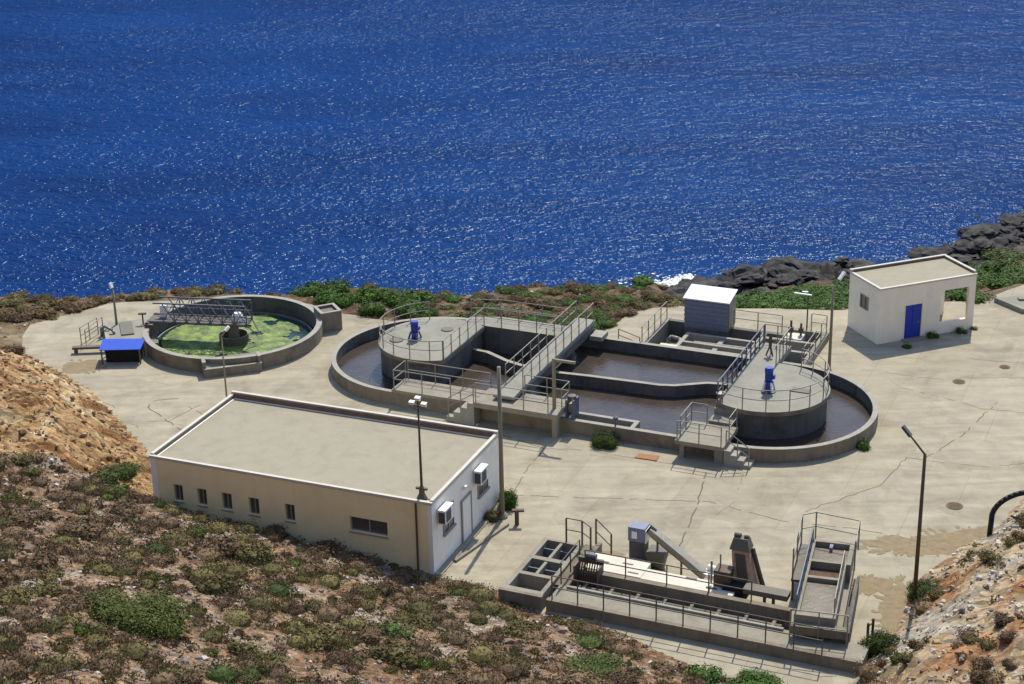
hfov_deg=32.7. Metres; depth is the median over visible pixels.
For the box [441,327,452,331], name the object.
deck cover
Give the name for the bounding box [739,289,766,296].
coast plant
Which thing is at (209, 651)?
cushion shrub
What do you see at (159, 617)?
shrub
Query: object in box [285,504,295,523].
window
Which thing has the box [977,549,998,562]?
cushion shrub
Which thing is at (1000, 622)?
cushion shrub
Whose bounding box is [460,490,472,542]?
door
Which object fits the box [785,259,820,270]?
shore rock
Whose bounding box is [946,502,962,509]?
manhole cover
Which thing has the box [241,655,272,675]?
cushion shrub
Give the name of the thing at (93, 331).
railing
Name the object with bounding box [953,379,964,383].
manhole cover
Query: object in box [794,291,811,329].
thin mast
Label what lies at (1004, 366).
manhole cover
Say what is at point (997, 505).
hoop pipe
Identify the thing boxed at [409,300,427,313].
coast plant
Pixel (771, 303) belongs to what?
coast plant
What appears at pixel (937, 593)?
cushion shrub
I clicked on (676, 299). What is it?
coast shrub
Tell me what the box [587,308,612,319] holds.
coast plant
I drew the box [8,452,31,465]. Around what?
cushion shrub
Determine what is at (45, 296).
coast shrub
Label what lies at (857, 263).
shore rock
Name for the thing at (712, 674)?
shrub
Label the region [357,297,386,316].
coast plant
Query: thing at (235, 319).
scraper bridge
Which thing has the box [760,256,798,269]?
shore rock
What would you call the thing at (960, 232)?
shore rock
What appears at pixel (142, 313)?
valve stand
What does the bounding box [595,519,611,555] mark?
railing
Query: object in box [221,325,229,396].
lamp post
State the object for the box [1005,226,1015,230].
shore rock
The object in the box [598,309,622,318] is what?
coast shrub
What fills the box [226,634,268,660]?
cushion shrub
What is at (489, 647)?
cushion shrub
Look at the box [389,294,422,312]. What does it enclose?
coast plant
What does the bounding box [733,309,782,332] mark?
railing
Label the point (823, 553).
water
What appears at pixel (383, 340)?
railing
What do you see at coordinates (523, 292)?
coast plant
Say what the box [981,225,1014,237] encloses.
shore rock
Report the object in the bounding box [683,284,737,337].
equipment shed
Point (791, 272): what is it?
shore rock
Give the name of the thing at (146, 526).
cushion shrub
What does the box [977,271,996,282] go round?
shrub
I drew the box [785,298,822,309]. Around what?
coast plant
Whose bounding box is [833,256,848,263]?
shore rock
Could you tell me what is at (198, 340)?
algae
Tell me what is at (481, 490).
window
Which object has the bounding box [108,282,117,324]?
lamp post
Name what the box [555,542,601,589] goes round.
inflow ramp
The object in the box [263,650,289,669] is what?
cushion shrub
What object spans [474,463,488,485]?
air conditioner
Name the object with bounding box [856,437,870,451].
shrub
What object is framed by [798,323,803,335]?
valve spindle
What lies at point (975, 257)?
shore rock
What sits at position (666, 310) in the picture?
railing
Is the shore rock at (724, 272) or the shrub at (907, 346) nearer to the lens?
the shrub at (907, 346)
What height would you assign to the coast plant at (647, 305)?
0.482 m
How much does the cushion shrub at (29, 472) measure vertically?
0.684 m
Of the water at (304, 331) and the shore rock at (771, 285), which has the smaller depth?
the water at (304, 331)
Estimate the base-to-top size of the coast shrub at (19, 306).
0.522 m
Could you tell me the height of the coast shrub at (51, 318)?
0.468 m
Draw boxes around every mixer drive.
[408,320,421,341]
[761,366,775,393]
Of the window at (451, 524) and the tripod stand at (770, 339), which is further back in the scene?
the tripod stand at (770, 339)
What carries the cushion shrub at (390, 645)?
on the ground
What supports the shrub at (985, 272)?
on the ground
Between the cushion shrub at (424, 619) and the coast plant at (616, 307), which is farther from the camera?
the coast plant at (616, 307)
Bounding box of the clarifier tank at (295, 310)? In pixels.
[143,295,322,372]
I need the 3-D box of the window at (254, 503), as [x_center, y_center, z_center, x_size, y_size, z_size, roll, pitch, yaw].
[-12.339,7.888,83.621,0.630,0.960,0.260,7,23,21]
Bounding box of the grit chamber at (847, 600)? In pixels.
[790,539,859,643]
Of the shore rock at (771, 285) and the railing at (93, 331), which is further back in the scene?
the shore rock at (771, 285)
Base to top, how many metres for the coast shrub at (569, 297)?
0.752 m
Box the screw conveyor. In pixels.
[646,525,715,579]
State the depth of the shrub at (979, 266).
134.56 m
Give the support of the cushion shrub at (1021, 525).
on the ground
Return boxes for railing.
[79,318,98,343]
[84,317,103,344]
[379,301,443,359]
[393,360,450,397]
[407,360,491,387]
[442,307,554,358]
[447,385,473,415]
[471,299,564,325]
[475,382,548,413]
[505,300,576,383]
[522,303,593,386]
[524,374,569,408]
[551,575,823,653]
[560,539,579,583]
[565,518,591,549]
[584,549,752,601]
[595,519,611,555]
[618,329,639,341]
[641,301,667,341]
[676,420,721,446]
[680,402,707,434]
[717,324,764,401]
[722,348,829,411]
[725,430,749,465]
[728,407,737,438]
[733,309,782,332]
[764,324,790,363]
[789,609,848,646]
[792,512,860,578]
[795,527,813,610]
[803,313,827,363]
[833,550,844,613]
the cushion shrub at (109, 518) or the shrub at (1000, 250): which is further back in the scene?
the shrub at (1000, 250)
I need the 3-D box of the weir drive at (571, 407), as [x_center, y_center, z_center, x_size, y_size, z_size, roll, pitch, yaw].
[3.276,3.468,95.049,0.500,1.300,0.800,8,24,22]
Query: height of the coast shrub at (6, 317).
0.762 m
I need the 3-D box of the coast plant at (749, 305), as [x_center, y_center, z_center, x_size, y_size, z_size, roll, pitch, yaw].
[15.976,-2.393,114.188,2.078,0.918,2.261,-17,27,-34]
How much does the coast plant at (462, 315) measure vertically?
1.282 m
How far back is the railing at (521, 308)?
106.09 m
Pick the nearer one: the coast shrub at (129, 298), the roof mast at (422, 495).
the roof mast at (422, 495)
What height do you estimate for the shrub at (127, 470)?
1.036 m
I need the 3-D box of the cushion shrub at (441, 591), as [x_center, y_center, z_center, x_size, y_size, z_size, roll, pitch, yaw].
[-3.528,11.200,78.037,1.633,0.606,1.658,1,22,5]
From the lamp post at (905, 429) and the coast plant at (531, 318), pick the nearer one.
the lamp post at (905, 429)
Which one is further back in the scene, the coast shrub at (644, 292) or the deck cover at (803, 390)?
the coast shrub at (644, 292)
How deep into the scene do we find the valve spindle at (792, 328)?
106.52 m
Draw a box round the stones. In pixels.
[0,287,1023,683]
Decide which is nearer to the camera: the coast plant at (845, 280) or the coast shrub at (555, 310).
the coast shrub at (555, 310)
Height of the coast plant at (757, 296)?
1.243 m
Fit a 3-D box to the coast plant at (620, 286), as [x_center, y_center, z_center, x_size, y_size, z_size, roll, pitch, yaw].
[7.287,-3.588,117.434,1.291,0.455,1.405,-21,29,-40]
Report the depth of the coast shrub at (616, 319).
110.70 m
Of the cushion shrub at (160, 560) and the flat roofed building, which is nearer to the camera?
the cushion shrub at (160, 560)
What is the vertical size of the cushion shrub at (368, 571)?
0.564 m
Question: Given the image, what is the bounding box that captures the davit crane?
[552,358,575,408]
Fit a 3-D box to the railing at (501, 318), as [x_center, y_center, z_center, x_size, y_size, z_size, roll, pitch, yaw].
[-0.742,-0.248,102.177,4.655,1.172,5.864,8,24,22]
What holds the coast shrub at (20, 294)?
on the ground
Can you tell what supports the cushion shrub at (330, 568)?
on the ground
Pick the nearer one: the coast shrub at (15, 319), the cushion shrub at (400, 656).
the cushion shrub at (400, 656)
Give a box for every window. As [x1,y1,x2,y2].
[174,484,184,503]
[197,488,207,507]
[221,493,232,512]
[248,498,260,516]
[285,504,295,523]
[349,516,388,538]
[443,500,456,536]
[477,480,490,498]
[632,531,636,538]
[859,293,868,310]
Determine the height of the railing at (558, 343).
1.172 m
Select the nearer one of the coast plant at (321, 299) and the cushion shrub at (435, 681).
the cushion shrub at (435, 681)
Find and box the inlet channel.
[546,553,868,672]
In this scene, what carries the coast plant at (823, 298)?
on the ground
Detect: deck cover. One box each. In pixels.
[390,337,402,342]
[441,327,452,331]
[791,387,809,393]
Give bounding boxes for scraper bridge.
[143,296,259,334]
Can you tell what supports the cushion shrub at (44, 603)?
on the ground
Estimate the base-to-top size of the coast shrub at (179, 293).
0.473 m
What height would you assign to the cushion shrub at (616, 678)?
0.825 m
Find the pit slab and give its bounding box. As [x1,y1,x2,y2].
[103,318,158,347]
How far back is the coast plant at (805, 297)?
118.24 m
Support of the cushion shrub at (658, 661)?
on the ground
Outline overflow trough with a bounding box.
[200,351,261,377]
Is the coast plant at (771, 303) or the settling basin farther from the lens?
the coast plant at (771, 303)
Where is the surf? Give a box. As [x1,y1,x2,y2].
[608,273,694,286]
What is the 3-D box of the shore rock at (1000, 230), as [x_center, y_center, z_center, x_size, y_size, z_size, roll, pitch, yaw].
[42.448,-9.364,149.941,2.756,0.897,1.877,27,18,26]
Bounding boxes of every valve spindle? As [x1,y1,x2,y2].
[788,320,793,336]
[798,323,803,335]
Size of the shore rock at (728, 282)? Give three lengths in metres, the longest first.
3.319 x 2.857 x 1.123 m
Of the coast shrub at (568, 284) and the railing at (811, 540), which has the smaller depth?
the railing at (811, 540)
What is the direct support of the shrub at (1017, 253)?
on the ground
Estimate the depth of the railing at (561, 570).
79.19 m
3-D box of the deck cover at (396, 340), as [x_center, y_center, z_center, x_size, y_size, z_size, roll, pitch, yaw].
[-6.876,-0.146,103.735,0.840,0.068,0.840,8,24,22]
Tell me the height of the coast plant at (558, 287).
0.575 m
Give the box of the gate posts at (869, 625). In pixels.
[866,618,874,641]
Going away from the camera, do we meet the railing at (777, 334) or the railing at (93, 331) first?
the railing at (777, 334)
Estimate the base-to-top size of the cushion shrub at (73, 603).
0.566 m
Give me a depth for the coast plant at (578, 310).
112.80 m
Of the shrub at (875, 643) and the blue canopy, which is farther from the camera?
the blue canopy
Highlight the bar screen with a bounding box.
[573,552,603,588]
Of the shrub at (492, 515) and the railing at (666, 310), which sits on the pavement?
the shrub at (492, 515)
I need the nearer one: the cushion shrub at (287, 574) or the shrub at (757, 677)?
the shrub at (757, 677)
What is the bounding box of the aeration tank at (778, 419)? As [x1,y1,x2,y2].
[331,317,877,468]
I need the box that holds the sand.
[61,359,996,634]
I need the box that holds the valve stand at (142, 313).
[138,312,145,323]
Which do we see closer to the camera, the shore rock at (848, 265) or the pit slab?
the pit slab
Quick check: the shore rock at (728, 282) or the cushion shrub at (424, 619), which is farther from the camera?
the shore rock at (728, 282)
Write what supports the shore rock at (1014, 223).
on the ground
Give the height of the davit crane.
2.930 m
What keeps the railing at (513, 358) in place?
on the aeration tank at (778, 419)
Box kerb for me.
[454,523,508,562]
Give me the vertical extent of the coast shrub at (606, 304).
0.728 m
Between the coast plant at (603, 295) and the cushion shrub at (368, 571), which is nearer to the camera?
the cushion shrub at (368, 571)
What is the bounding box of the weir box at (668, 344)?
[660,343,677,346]
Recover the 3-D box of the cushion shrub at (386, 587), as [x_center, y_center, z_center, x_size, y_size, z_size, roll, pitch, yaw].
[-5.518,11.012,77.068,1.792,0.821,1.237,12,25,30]
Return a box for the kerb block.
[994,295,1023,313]
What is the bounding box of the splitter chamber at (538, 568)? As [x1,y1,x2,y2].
[498,537,583,610]
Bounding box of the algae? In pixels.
[161,315,299,356]
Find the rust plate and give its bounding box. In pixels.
[635,453,658,460]
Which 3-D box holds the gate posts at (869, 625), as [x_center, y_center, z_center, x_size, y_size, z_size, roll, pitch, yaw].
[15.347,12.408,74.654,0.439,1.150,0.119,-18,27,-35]
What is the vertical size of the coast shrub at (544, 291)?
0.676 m
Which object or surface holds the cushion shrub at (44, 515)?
on the ground
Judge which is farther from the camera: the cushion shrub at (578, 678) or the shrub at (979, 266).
the shrub at (979, 266)
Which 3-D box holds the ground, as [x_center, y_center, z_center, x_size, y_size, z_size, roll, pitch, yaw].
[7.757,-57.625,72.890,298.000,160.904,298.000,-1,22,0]
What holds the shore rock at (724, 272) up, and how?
on the ground
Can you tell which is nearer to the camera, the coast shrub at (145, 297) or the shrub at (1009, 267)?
the coast shrub at (145, 297)
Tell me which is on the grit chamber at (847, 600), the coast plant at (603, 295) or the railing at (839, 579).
the railing at (839, 579)
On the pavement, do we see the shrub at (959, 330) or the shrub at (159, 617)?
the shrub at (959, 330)
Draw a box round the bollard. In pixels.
[512,508,523,524]
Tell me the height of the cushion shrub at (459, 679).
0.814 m
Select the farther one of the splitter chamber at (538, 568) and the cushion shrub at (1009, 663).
the splitter chamber at (538, 568)
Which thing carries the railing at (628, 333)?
on the pavement
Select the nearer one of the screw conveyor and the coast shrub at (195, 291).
the screw conveyor
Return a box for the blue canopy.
[99,339,144,364]
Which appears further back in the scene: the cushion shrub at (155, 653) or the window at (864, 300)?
the window at (864, 300)
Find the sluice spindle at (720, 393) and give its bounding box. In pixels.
[716,391,724,402]
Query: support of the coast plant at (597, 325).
on the ground
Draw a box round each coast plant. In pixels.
[285,284,308,296]
[296,286,314,297]
[303,281,324,292]
[310,287,350,305]
[312,284,339,296]
[323,278,351,292]
[335,292,356,307]
[350,290,362,302]
[353,285,374,292]
[356,288,384,303]
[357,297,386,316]
[376,285,403,301]
[379,291,401,307]
[381,287,412,301]
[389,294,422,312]
[390,296,413,306]
[395,303,425,318]
[400,288,424,300]
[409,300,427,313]
[417,292,437,302]
[418,307,440,317]
[438,304,455,309]
[442,292,464,303]
[444,309,468,317]
[466,293,485,300]
[470,306,486,314]
[482,303,499,312]
[484,311,499,316]
[494,285,513,293]
[508,287,526,293]
[514,290,531,296]
[522,314,547,320]
[528,292,542,297]
[535,310,553,318]
[543,297,558,302]
[550,285,569,291]
[553,314,575,321]
[555,317,574,325]
[560,299,578,306]
[566,306,585,313]
[571,312,588,317]
[579,294,601,302]
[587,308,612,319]
[588,284,610,293]
[588,313,616,319]
[592,319,604,329]
[597,317,614,328]
[598,293,615,302]
[603,305,624,310]
[613,284,625,288]
[614,294,636,302]
[632,284,646,290]
[635,301,653,308]
[736,291,772,302]
[736,296,745,307]
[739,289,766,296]
[739,297,762,308]
[752,296,791,308]
[758,291,779,298]
[778,294,802,303]
[780,284,800,294]
[783,290,816,296]
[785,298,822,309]
[792,282,823,292]
[798,293,820,303]
[808,284,828,296]
[814,293,836,306]
[818,285,848,295]
[820,297,848,309]
[831,278,849,284]
[831,292,848,302]
[945,286,996,304]
[945,289,957,298]
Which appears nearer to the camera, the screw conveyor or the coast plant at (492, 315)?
the screw conveyor
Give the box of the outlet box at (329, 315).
[313,303,341,332]
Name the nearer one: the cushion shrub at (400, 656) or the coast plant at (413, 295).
the cushion shrub at (400, 656)
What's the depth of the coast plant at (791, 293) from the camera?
120.99 m
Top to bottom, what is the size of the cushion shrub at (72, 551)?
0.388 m
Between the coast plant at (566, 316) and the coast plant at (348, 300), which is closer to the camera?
the coast plant at (566, 316)
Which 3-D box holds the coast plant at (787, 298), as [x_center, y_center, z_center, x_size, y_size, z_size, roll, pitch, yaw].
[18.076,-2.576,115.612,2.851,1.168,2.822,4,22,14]
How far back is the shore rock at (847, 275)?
140.21 m
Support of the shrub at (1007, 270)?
on the ground
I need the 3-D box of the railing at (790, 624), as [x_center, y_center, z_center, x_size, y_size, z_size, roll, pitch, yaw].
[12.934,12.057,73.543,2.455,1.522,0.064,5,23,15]
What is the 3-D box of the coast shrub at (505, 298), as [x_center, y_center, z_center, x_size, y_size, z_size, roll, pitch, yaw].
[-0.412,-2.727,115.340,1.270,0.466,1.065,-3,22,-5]
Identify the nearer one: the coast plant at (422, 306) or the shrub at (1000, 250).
the coast plant at (422, 306)
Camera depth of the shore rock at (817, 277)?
141.10 m
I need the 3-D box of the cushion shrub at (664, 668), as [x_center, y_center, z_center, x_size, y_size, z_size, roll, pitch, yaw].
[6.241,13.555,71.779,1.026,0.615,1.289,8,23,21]
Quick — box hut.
[847,254,977,343]
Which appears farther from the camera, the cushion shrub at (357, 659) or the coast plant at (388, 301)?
the coast plant at (388, 301)
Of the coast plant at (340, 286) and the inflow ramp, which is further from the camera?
the coast plant at (340, 286)
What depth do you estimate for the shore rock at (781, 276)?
140.35 m
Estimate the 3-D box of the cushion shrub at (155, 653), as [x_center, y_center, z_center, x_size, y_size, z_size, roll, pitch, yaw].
[-12.728,11.054,61.126,1.314,0.567,1.270,14,26,33]
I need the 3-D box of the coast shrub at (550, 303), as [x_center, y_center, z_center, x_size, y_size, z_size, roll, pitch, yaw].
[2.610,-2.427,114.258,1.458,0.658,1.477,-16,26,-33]
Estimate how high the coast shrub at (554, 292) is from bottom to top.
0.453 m
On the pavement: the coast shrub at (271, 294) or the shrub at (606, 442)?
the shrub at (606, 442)
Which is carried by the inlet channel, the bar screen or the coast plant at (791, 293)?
the bar screen
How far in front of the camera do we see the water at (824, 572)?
78.08 m
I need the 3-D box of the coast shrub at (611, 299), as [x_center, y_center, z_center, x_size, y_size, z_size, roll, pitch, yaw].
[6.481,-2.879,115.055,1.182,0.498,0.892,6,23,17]
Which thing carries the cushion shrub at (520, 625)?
on the ground
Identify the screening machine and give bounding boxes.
[710,532,790,604]
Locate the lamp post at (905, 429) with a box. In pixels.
[901,425,926,601]
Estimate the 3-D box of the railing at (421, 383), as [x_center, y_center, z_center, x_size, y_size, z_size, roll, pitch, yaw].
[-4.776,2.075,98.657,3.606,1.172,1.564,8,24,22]
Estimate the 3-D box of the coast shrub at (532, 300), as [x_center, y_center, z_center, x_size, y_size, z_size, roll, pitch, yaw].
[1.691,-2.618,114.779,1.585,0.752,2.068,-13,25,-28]
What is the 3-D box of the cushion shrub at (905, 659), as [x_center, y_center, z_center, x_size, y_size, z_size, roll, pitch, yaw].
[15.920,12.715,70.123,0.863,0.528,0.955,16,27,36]
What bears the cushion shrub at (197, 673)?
on the ground
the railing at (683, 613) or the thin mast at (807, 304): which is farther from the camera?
the thin mast at (807, 304)
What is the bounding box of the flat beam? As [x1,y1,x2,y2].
[72,345,100,353]
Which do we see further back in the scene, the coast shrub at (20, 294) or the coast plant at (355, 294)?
the coast shrub at (20, 294)
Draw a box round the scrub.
[0,388,1023,683]
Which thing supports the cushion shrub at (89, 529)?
on the ground
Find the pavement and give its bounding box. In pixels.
[22,285,1023,683]
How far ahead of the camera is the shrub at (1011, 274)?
120.44 m
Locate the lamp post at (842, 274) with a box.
[826,271,845,370]
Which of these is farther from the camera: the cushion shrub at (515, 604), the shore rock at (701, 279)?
the shore rock at (701, 279)
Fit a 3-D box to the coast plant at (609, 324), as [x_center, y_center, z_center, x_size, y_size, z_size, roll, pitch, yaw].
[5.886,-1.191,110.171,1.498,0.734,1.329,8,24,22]
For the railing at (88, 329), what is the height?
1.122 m
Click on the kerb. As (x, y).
(480, 543)
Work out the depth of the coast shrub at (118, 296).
116.51 m
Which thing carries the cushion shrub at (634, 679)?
on the ground
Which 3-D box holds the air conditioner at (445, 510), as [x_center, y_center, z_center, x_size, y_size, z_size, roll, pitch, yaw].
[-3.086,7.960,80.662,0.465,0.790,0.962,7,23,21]
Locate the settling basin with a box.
[642,317,828,365]
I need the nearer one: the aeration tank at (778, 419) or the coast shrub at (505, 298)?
the aeration tank at (778, 419)
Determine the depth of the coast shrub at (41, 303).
115.30 m
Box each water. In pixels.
[157,314,313,356]
[338,337,870,446]
[800,581,836,615]
[809,568,839,577]
[813,546,848,561]
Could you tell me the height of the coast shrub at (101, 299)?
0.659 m
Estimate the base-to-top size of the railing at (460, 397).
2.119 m
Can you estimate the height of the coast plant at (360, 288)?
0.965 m
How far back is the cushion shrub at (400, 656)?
68.80 m
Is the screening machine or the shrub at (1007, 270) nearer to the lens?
the screening machine
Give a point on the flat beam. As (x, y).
(77, 348)
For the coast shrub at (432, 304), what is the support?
on the ground
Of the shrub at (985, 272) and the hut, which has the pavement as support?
the hut
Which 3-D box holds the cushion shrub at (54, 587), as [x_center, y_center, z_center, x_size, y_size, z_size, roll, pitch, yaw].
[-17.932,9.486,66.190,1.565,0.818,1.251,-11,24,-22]
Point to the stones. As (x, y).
(558, 627)
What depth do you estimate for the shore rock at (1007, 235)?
148.81 m
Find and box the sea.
[0,0,1023,298]
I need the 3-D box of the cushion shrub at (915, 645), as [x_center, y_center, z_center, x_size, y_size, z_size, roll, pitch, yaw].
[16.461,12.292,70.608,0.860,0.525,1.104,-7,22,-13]
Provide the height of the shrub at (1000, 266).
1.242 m
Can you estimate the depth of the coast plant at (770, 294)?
120.32 m
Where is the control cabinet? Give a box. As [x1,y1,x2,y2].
[628,520,649,561]
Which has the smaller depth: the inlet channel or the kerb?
the inlet channel
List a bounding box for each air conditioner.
[437,501,453,525]
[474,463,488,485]
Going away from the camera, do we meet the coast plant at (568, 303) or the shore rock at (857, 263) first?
the coast plant at (568, 303)
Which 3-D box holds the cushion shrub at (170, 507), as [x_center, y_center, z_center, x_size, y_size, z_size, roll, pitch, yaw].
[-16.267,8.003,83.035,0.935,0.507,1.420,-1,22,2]
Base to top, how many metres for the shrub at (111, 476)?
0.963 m
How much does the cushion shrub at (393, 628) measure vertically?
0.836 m
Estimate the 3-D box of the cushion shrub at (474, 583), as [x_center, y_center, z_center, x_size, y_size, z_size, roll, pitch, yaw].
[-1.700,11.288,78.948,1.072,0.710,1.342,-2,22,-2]
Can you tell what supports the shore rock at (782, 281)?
on the ground
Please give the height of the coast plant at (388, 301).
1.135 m
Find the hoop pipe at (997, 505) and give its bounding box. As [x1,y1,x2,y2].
[987,490,1023,535]
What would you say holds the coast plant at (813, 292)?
on the ground
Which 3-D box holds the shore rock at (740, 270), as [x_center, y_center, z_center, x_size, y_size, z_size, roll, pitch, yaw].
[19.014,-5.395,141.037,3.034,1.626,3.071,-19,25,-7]
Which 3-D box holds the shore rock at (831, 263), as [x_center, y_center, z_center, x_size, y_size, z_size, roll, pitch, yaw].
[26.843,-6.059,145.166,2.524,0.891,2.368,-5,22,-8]
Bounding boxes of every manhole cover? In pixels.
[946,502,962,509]
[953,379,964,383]
[999,365,1009,368]
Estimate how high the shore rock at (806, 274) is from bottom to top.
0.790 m
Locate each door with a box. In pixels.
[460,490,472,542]
[903,302,923,338]
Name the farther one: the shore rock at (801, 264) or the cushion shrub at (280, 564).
the shore rock at (801, 264)
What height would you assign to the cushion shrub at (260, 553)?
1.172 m
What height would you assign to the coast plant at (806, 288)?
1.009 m
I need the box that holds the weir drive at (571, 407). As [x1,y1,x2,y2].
[565,394,578,419]
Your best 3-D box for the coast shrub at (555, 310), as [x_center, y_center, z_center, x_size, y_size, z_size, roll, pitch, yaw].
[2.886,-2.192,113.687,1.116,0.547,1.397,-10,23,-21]
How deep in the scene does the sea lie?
190.53 m
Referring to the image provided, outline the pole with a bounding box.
[497,366,507,519]
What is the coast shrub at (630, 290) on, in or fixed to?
on the ground
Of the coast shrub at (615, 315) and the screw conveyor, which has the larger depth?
the coast shrub at (615, 315)
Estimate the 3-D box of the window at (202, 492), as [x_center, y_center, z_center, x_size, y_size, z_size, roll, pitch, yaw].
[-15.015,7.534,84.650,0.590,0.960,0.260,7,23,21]
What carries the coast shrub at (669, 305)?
on the ground
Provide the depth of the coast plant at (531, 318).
111.43 m
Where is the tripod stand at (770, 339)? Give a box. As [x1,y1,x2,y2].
[765,332,774,355]
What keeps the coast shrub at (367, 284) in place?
on the ground
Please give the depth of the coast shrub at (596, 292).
115.84 m
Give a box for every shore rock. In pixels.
[663,287,686,296]
[674,281,704,290]
[690,275,708,284]
[706,279,721,286]
[714,276,742,293]
[721,270,730,275]
[726,264,764,279]
[732,281,743,286]
[735,273,770,285]
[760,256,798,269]
[761,278,777,284]
[762,283,777,287]
[767,264,803,285]
[776,274,789,279]
[776,279,792,284]
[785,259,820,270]
[796,269,815,279]
[812,273,820,280]
[820,261,835,267]
[820,274,835,279]
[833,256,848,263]
[838,267,851,278]
[844,263,854,268]
[848,258,877,267]
[907,245,936,258]
[916,247,952,257]
[948,254,970,263]
[950,239,973,254]
[956,223,1001,238]
[962,226,997,240]
[965,254,980,261]
[970,238,988,252]
[970,239,995,251]
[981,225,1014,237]
[990,237,1012,250]
[991,225,1019,237]
[997,213,1023,229]
[998,232,1020,242]
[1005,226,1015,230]
[1006,221,1020,228]
[1007,236,1019,243]
[1013,210,1023,218]
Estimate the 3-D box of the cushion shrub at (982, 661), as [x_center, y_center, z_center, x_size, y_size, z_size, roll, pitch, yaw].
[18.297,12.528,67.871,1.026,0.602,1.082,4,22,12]
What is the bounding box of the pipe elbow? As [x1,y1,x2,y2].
[100,325,115,336]
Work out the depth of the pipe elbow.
109.71 m
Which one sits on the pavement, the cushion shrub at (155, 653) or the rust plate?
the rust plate
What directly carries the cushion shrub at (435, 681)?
on the ground
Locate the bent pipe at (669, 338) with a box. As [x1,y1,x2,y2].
[666,335,680,343]
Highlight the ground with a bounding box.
[0,215,1023,683]
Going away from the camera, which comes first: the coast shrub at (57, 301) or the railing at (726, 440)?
the railing at (726, 440)
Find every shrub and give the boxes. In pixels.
[0,297,14,307]
[0,306,12,314]
[0,310,18,322]
[0,344,27,354]
[0,505,37,529]
[0,564,12,583]
[0,585,37,605]
[3,289,31,298]
[7,312,32,322]
[8,296,26,306]
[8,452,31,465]
[12,304,29,311]
[12,306,44,319]
[18,464,42,477]
[25,548,60,569]
[25,579,61,597]
[26,293,49,302]
[29,598,52,608]
[30,307,60,318]
[34,293,57,301]
[34,299,52,309]
[34,508,55,521]
[37,566,61,579]
[44,312,58,320]
[47,297,71,305]
[52,301,75,311]
[54,514,106,540]
[59,595,84,612]
[59,659,75,670]
[62,293,79,301]
[62,547,73,555]
[64,304,85,314]
[74,296,97,309]
[76,506,89,515]
[79,582,201,644]
[80,617,108,634]
[84,464,122,484]
[88,511,117,525]
[92,295,109,305]
[104,499,141,522]
[105,461,140,481]
[107,293,124,301]
[112,567,126,577]
[115,533,134,545]
[122,489,138,498]
[125,292,136,301]
[126,516,160,535]
[133,290,159,301]
[146,551,172,566]
[147,287,168,295]
[147,644,169,661]
[162,502,179,514]
[170,286,187,293]
[170,660,210,683]
[174,289,184,296]
[177,284,204,299]
[187,524,206,538]
[189,531,242,558]
[190,570,241,595]
[198,645,219,657]
[202,282,228,296]
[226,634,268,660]
[228,288,243,293]
[231,539,277,565]
[237,674,254,683]
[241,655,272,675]
[261,522,287,536]
[262,530,291,538]
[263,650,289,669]
[266,292,281,296]
[272,567,296,585]
[274,560,289,568]
[285,614,309,627]
[289,621,344,650]
[296,562,324,577]
[302,538,346,557]
[304,598,323,612]
[321,562,340,575]
[344,641,354,649]
[345,654,367,669]
[355,564,380,577]
[356,625,383,644]
[362,282,378,288]
[368,638,424,668]
[369,616,415,640]
[373,581,404,597]
[384,664,397,673]
[388,641,406,650]
[403,606,437,630]
[406,569,422,582]
[419,582,450,599]
[421,678,449,683]
[422,300,436,307]
[432,672,476,683]
[433,296,442,302]
[435,289,451,297]
[461,300,483,309]
[464,582,485,590]
[467,311,486,316]
[472,289,493,295]
[480,642,508,664]
[482,294,499,303]
[483,508,503,522]
[493,307,517,317]
[497,486,517,510]
[499,297,513,303]
[500,618,542,637]
[502,283,527,291]
[507,292,525,302]
[508,642,524,650]
[510,601,519,607]
[512,307,535,317]
[523,296,549,309]
[526,282,549,287]
[536,287,555,294]
[544,298,564,309]
[548,289,565,295]
[548,304,565,312]
[548,663,608,683]
[556,293,579,303]
[557,278,580,290]
[562,652,626,678]
[569,284,591,294]
[569,619,586,632]
[586,289,600,298]
[589,429,620,450]
[591,298,612,306]
[593,669,631,683]
[597,302,614,310]
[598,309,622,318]
[602,280,617,289]
[602,294,616,301]
[609,316,620,322]
[612,306,638,317]
[613,300,630,306]
[616,667,639,683]
[620,286,637,293]
[628,298,649,310]
[629,274,655,286]
[640,287,656,294]
[640,292,664,302]
[642,558,658,570]
[650,656,667,664]
[652,662,677,676]
[655,283,668,290]
[656,292,670,300]
[657,301,677,307]
[665,296,684,305]
[687,661,726,683]
[726,666,787,683]
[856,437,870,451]
[857,624,902,658]
[883,643,896,654]
[896,651,914,664]
[901,342,911,348]
[905,576,940,601]
[905,638,927,650]
[925,329,939,338]
[925,586,947,599]
[955,326,967,333]
[957,278,987,289]
[960,634,979,644]
[963,665,992,683]
[968,655,994,669]
[969,264,984,271]
[973,267,990,277]
[976,247,997,259]
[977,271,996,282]
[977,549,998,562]
[978,258,1018,274]
[982,271,1023,289]
[988,253,1023,263]
[992,247,1018,255]
[992,260,1022,272]
[994,614,1015,627]
[995,270,1023,278]
[996,629,1016,642]
[999,248,1023,260]
[1000,263,1023,271]
[1001,267,1023,273]
[1001,658,1019,670]
[1011,528,1023,540]
[1014,514,1023,528]
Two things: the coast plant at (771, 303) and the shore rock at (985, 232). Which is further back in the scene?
the shore rock at (985, 232)
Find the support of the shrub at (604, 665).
on the ground
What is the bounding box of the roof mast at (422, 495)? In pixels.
[408,396,427,500]
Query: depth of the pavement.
91.13 m
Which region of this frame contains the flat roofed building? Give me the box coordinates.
[149,390,499,575]
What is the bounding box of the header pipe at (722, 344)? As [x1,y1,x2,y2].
[694,341,748,348]
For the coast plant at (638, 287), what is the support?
on the ground

